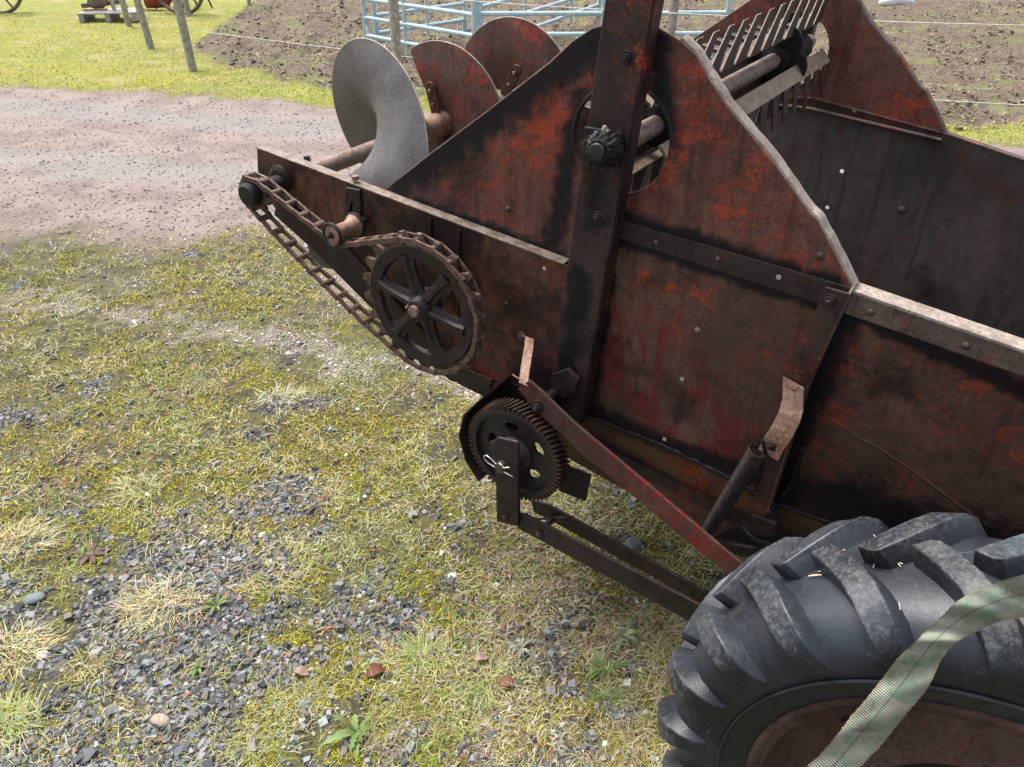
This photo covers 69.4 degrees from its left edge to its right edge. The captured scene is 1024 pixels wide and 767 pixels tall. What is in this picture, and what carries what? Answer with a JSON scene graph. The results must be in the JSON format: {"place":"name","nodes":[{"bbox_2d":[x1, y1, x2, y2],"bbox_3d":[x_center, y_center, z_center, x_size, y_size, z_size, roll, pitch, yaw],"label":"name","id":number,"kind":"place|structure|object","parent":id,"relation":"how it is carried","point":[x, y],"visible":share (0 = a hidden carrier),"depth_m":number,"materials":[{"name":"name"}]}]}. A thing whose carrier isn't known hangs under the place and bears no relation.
{"place":"outdoors","nodes":[
{"label":"outdoors","id":0,"kind":"place"},
{"bbox_2d":[81,0,119,10],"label":"plough body","id":1,"kind":"object","parent":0,"point":[97,5],"visible":0.97,"depth_m":10.73,"materials":[{"name":"metal"}]},
{"bbox_2d":[0,219,718,766],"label":"dry grass","id":2,"kind":"structure","parent":0,"point":[666,747],"depth_m":1.96,"materials":[{"name":"beige plant"}]},
{"bbox_2d":[0,0,1023,766],"bbox_3d":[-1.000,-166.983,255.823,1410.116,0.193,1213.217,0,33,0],"label":"ground","id":3,"kind":"structure","parent":0,"point":[118,104],"depth_m":3.21,"materials":[{"name":"green plant"}]},
{"bbox_2d":[0,0,21,12],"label":"wagon wheel","id":4,"kind":"object","parent":3,"relation":"on","point":[14,7],"visible":0.94,"depth_m":11.64,"materials":[{"name":"wood"}]},
{"bbox_2d":[0,607,66,688],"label":"grass tuft","id":5,"kind":"object","parent":3,"relation":"on","point":[5,646],"visible":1,"depth_m":1.82,"materials":[{"name":"plant"}]},
{"bbox_2d":[0,678,67,757],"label":"grass tuft","id":6,"kind":"object","parent":3,"relation":"on","point":[7,704],"visible":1,"depth_m":1.65,"materials":[{"name":"green plant"}]},
{"bbox_2d":[22,592,45,604],"bbox_3d":[-1.257,0.564,1.945,0.054,0.014,0.042,0,33,0],"label":"stone","id":7,"kind":"object","parent":3,"relation":"on","point":[31,598],"visible":1,"depth_m":1.94,"materials":[{"name":"grey stone"}]},
{"bbox_2d":[0,510,70,565],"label":"grass tuft","id":8,"kind":"object","parent":3,"relation":"on","point":[22,534],"visible":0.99,"depth_m":2.12,"materials":[{"name":"plant"}]},
{"bbox_2d":[36,650,47,659],"bbox_3d":[-1.143,0.660,1.798,0.030,0.009,0.029,0,33,0],"label":"stone","id":9,"kind":"object","parent":3,"relation":"on","point":[43,653],"visible":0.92,"depth_m":1.79,"materials":[{"name":"white stone"}]},
{"bbox_2d":[72,546,94,562],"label":"weed rosette","id":10,"kind":"object","parent":3,"relation":"on","point":[81,551],"visible":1,"depth_m":2.08,"materials":[{"name":"green plant"}]},
{"bbox_2d":[71,543,105,565],"bbox_3d":[-1.184,0.478,2.080,0.092,0.007,0.091,-28,43,-36],"label":"dead rosette","id":11,"kind":"object","parent":3,"relation":"on","point":[99,550],"visible":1,"depth_m":2.08,"materials":[{"name":"brown plant"}]},
{"bbox_2d":[77,7,143,22],"bbox_3d":[-5.900,-5.441,10.923,0.789,0.122,0.560,-6,34,-9],"label":"wooden pallet","id":12,"kind":"object","parent":3,"relation":"on","point":[110,15],"visible":0.63,"depth_m":10.75,"materials":[{"name":"grey wood"}]},
{"bbox_2d":[119,0,131,25],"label":"fence post","id":13,"kind":"object","parent":3,"relation":"on","point":[125,12],"visible":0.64,"depth_m":10.32,"materials":[{"name":"grey wood"}]},
{"bbox_2d":[102,466,173,505],"bbox_3d":[-1.173,0.317,2.301,0.244,0.039,0.186,0,33,0],"label":"grass tuft","id":14,"kind":"object","parent":3,"relation":"on","point":[127,482],"visible":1,"depth_m":2.31,"materials":[{"name":"plant"}]},
{"bbox_2d":[133,0,154,48],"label":"fence post","id":15,"kind":"object","parent":3,"relation":"on","point":[144,24],"visible":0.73,"depth_m":8.80,"materials":[{"name":"grey wood"}]},
{"bbox_2d":[150,713,169,726],"bbox_3d":[-0.784,0.748,1.648,0.045,0.011,0.028,11,35,17],"label":"stone","id":16,"kind":"object","parent":3,"relation":"on","point":[164,719],"visible":1,"depth_m":1.64,"materials":[{"name":"beige stone"}]},
{"bbox_2d":[106,563,225,642],"bbox_3d":[-0.911,0.562,1.934,0.318,0.046,0.269,0,33,0],"label":"grass tuft","id":17,"kind":"object","parent":3,"relation":"on","point":[145,600],"visible":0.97,"depth_m":1.93,"materials":[{"name":"beige plant"}]},
{"bbox_2d":[127,0,212,14],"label":"horse rake","id":18,"kind":"object","parent":3,"relation":"on","point":[155,4],"visible":0.67,"depth_m":11.79,"materials":[{"name":"metal"}]},
{"bbox_2d":[172,0,196,71],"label":"fence post","id":19,"kind":"object","parent":3,"relation":"on","point":[183,30],"visible":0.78,"depth_m":7.60,"materials":[{"name":"grey wood"}]},
{"bbox_2d":[187,29,1023,105],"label":"fence wire","id":20,"kind":"object","parent":19,"relation":"attached to","point":[412,57],"visible":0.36,"depth_m":7.19,"materials":[{"name":"silver metal"}]},
{"bbox_2d":[462,0,1023,25],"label":"fence wire","id":21,"kind":"object","parent":19,"relation":"attached to","point":[726,15],"visible":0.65,"depth_m":5.99,"materials":[{"name":"silver metal"}]},
{"bbox_2d":[183,0,191,16],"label":"fence post","id":22,"kind":"object","parent":3,"relation":"on","point":[187,7],"visible":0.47,"depth_m":11.26,"materials":[{"name":"grey wood"}]},
{"bbox_2d":[186,438,203,447],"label":"weed rosette","id":23,"kind":"object","parent":3,"relation":"on","point":[195,443],"visible":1,"depth_m":2.49,"materials":[{"name":"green plant"}]},
{"bbox_2d":[188,653,207,677],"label":"weed rosette","id":24,"kind":"object","parent":3,"relation":"on","point":[196,663],"visible":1,"depth_m":1.77,"materials":[{"name":"green plant"}]},
{"bbox_2d":[201,593,231,614],"bbox_3d":[-0.774,0.574,1.935,0.082,0.015,0.054,-25,41,-33],"label":"weed rosette","id":25,"kind":"object","parent":3,"relation":"on","point":[213,605],"visible":1,"depth_m":1.94,"materials":[{"name":"green plant"}]},
{"bbox_2d":[246,379,308,414],"bbox_3d":[-0.859,0.039,2.701,0.245,0.047,0.246,28,42,35],"label":"grass tuft","id":26,"kind":"object","parent":3,"relation":"on","point":[290,390],"visible":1,"depth_m":2.71,"materials":[{"name":"plant"}]},
{"bbox_2d":[298,491,333,515],"bbox_3d":[-0.593,0.368,2.255,0.103,0.009,0.108,-15,36,-22],"label":"dead rosette","id":27,"kind":"object","parent":3,"relation":"on","point":[321,501],"visible":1,"depth_m":2.26,"materials":[{"name":"brown plant"}]},
{"bbox_2d":[314,484,360,515],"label":"grass tuft","id":28,"kind":"object","parent":3,"relation":"on","point":[339,493],"visible":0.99,"depth_m":2.27,"materials":[{"name":"plant"}]},
{"bbox_2d":[321,707,378,761],"bbox_3d":[-0.355,0.765,1.627,0.119,0.024,0.127,0,33,0],"label":"weed rosette","id":29,"kind":"object","parent":3,"relation":"on","point":[347,733],"visible":1,"depth_m":1.63,"materials":[{"name":"green plant"}]},
{"bbox_2d":[0,221,716,766],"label":"moss","id":30,"kind":"object","parent":3,"relation":"on","point":[334,649],"visible":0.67,"depth_m":2.19,"materials":[{"name":"green plant"}]},
{"bbox_2d":[0,234,717,766],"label":"crushed stone","id":31,"kind":"object","parent":3,"relation":"on","point":[136,674],"visible":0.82,"depth_m":1.85,"materials":[{"name":"grey gravel"}]},
{"bbox_2d":[294,665,307,675],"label":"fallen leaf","id":32,"kind":"object","parent":31,"relation":"on","point":[301,670],"visible":1,"depth_m":1.76,"materials":[{"name":"plant"}]},
{"bbox_2d":[366,663,384,675],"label":"fallen leaf","id":33,"kind":"object","parent":31,"relation":"on","point":[376,668],"visible":1,"depth_m":1.76,"materials":[{"name":"plant"}]},
{"bbox_2d":[0,224,719,766],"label":"pale grit","id":34,"kind":"object","parent":3,"relation":"on","point":[244,644],"visible":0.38,"depth_m":2.31,"materials":[{"name":"gravel"}]},
{"bbox_2d":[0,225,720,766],"bbox_3d":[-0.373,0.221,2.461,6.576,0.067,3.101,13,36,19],"label":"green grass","id":35,"kind":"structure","parent":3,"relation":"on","point":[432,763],"depth_m":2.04,"materials":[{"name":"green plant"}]},
{"bbox_2d":[388,0,401,63],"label":"fence post","id":36,"kind":"object","parent":3,"relation":"on","point":[393,8],"visible":0.52,"depth_m":6.66,"materials":[{"name":"grey wood"}]},
{"bbox_2d":[361,0,476,54],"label":"sheep panel","id":37,"kind":"object","parent":3,"relation":"on","point":[405,42],"visible":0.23,"depth_m":7.97,"materials":[{"name":"silver metal"}]},
{"bbox_2d":[371,0,466,46],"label":"sheep panel","id":38,"kind":"object","parent":3,"relation":"on","point":[463,19],"visible":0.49,"depth_m":9.26,"materials":[{"name":"silver metal"}]},
{"bbox_2d":[385,623,465,684],"bbox_3d":[-0.201,0.649,1.789,0.214,0.035,0.186,0,33,0],"label":"grass tuft","id":39,"kind":"object","parent":3,"relation":"on","point":[418,646],"visible":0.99,"depth_m":1.79,"materials":[{"name":"plant"}]},
{"bbox_2d":[447,572,456,577],"bbox_3d":[-0.162,0.520,2.006,0.027,0.008,0.027,0,33,0],"label":"stone","id":40,"kind":"object","parent":3,"relation":"on","point":[454,575],"visible":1,"depth_m":2.00,"materials":[{"name":"white stone"}]},
{"bbox_2d":[471,691,485,711],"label":"weed rosette","id":41,"kind":"object","parent":3,"relation":"on","point":[482,706],"visible":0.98,"depth_m":1.70,"materials":[{"name":"green plant"}]},
{"bbox_2d":[475,653,487,660],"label":"fallen leaf","id":42,"kind":"object","parent":3,"relation":"on","point":[479,656],"visible":1,"depth_m":1.78,"materials":[{"name":"pink plant"}]},
{"bbox_2d":[442,645,531,716],"bbox_3d":[-0.052,0.690,1.736,0.238,0.035,0.198,0,33,0],"label":"grass tuft","id":43,"kind":"object","parent":3,"relation":"on","point":[483,686],"visible":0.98,"depth_m":1.73,"materials":[{"name":"green plant"}]},
{"bbox_2d":[496,674,514,686],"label":"fallen leaf","id":44,"kind":"object","parent":3,"relation":"on","point":[508,678],"visible":1,"depth_m":1.73,"materials":[{"name":"brown plant"}]},
{"bbox_2d":[0,2,1023,147],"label":"verge grass","id":45,"kind":"structure","parent":3,"relation":"on","point":[310,89],"depth_m":7.74,"materials":[{"name":"green plant"}]},
{"bbox_2d":[505,637,531,659],"bbox_3d":[0.025,0.640,1.808,0.061,0.016,0.066,-16,37,-23],"label":"weed rosette","id":46,"kind":"object","parent":3,"relation":"on","point":[520,651],"visible":1,"depth_m":1.81,"materials":[{"name":"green plant"}]},
{"bbox_2d":[480,0,600,26],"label":"sheep panel","id":47,"kind":"object","parent":3,"relation":"on","point":[487,5],"visible":0.29,"depth_m":9.35,"materials":[{"name":"silver metal"}]},
{"bbox_2d":[476,0,731,36],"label":"sheep panel","id":48,"kind":"object","parent":3,"relation":"on","point":[479,13],"visible":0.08,"depth_m":7.41,"materials":[{"name":"silver metal"}]},
{"bbox_2d":[586,648,630,679],"bbox_3d":[0.230,0.667,1.766,0.111,0.011,0.091,0,33,0],"label":"weed rosette","id":49,"kind":"object","parent":3,"relation":"on","point":[596,671],"visible":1,"depth_m":1.76,"materials":[{"name":"green plant"}]},
{"bbox_2d":[195,0,1023,130],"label":"mud clods","id":50,"kind":"object","parent":3,"relation":"on","point":[968,103],"visible":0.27,"depth_m":9.40,"materials":[{"name":"soil"}]},
{"bbox_2d":[581,672,637,717],"bbox_3d":[0.220,0.711,1.703,0.145,0.032,0.124,0,33,0],"label":"grass tuft","id":51,"kind":"object","parent":3,"relation":"on","point":[603,695],"visible":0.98,"depth_m":1.70,"materials":[{"name":"green plant"}]},
{"bbox_2d":[198,0,1023,130],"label":"trampled straw","id":52,"kind":"object","parent":3,"relation":"on","point":[679,36],"visible":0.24,"depth_m":9.00,"materials":[{"name":"beige plant"}]},
{"bbox_2d":[613,622,637,651],"bbox_3d":[0.281,0.619,1.827,0.064,0.025,0.092,0,33,0],"label":"weed rosette","id":53,"kind":"object","parent":3,"relation":"on","point":[622,632],"visible":0.99,"depth_m":1.83,"materials":[{"name":"green plant"}]},
{"bbox_2d":[238,0,1023,766],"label":"manure spreader","id":54,"kind":"object","parent":3,"relation":"on","point":[624,248],"visible":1,"depth_m":1.41,"materials":[{"name":"paint"}]},
{"bbox_2d":[807,575,1023,766],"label":"lashing strap","id":55,"kind":"object","parent":54,"relation":"hanging from","point":[876,717],"visible":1,"depth_m":0.82,"materials":[{"name":"green fabric"}]},
{"bbox_2d":[625,537,642,550],"bbox_3d":[0.346,0.454,2.095,0.051,0.017,0.054,0,33,0],"label":"stone","id":56,"kind":"object","parent":3,"relation":"on","point":[635,543],"visible":0.81,"depth_m":2.09,"materials":[{"name":"grey stone"}]},
{"bbox_2d":[621,665,652,684],"bbox_3d":[0.298,0.688,1.755,0.084,0.006,0.062,0,33,0],"label":"weed rosette","id":57,"kind":"object","parent":3,"relation":"on","point":[642,673],"visible":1,"depth_m":1.75,"materials":[{"name":"green plant"}]},
{"bbox_2d":[612,593,687,666],"bbox_3d":[0.396,0.597,1.851,0.264,0.050,0.269,-23,40,-31],"label":"grass tuft","id":58,"kind":"object","parent":3,"relation":"on","point":[657,626],"visible":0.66,"depth_m":1.85,"materials":[{"name":"plant"}]},
{"bbox_2d":[667,0,678,36],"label":"fence post","id":59,"kind":"object","parent":3,"relation":"on","point":[672,17],"visible":0.39,"depth_m":7.32,"materials":[{"name":"grey wood"}]},
{"bbox_2d":[661,534,742,581],"bbox_3d":[0.552,0.463,2.054,0.300,0.045,0.247,0,33,0],"label":"grass tuft","id":60,"kind":"object","parent":3,"relation":"on","point":[693,553],"visible":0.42,"depth_m":2.04,"materials":[{"name":"green plant"}]},
{"bbox_2d":[878,0,914,5],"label":"salt lick","id":61,"kind":"object","parent":3,"relation":"on","point":[888,2],"visible":0.67,"depth_m":12.33,"materials":[{"name":"white"}]},
{"bbox_2d":[0,86,1023,310],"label":"road gravel","id":62,"kind":"structure","parent":0,"point":[154,211],"depth_m":4.92,"materials":[{"name":"grey gravel"}]}
]}

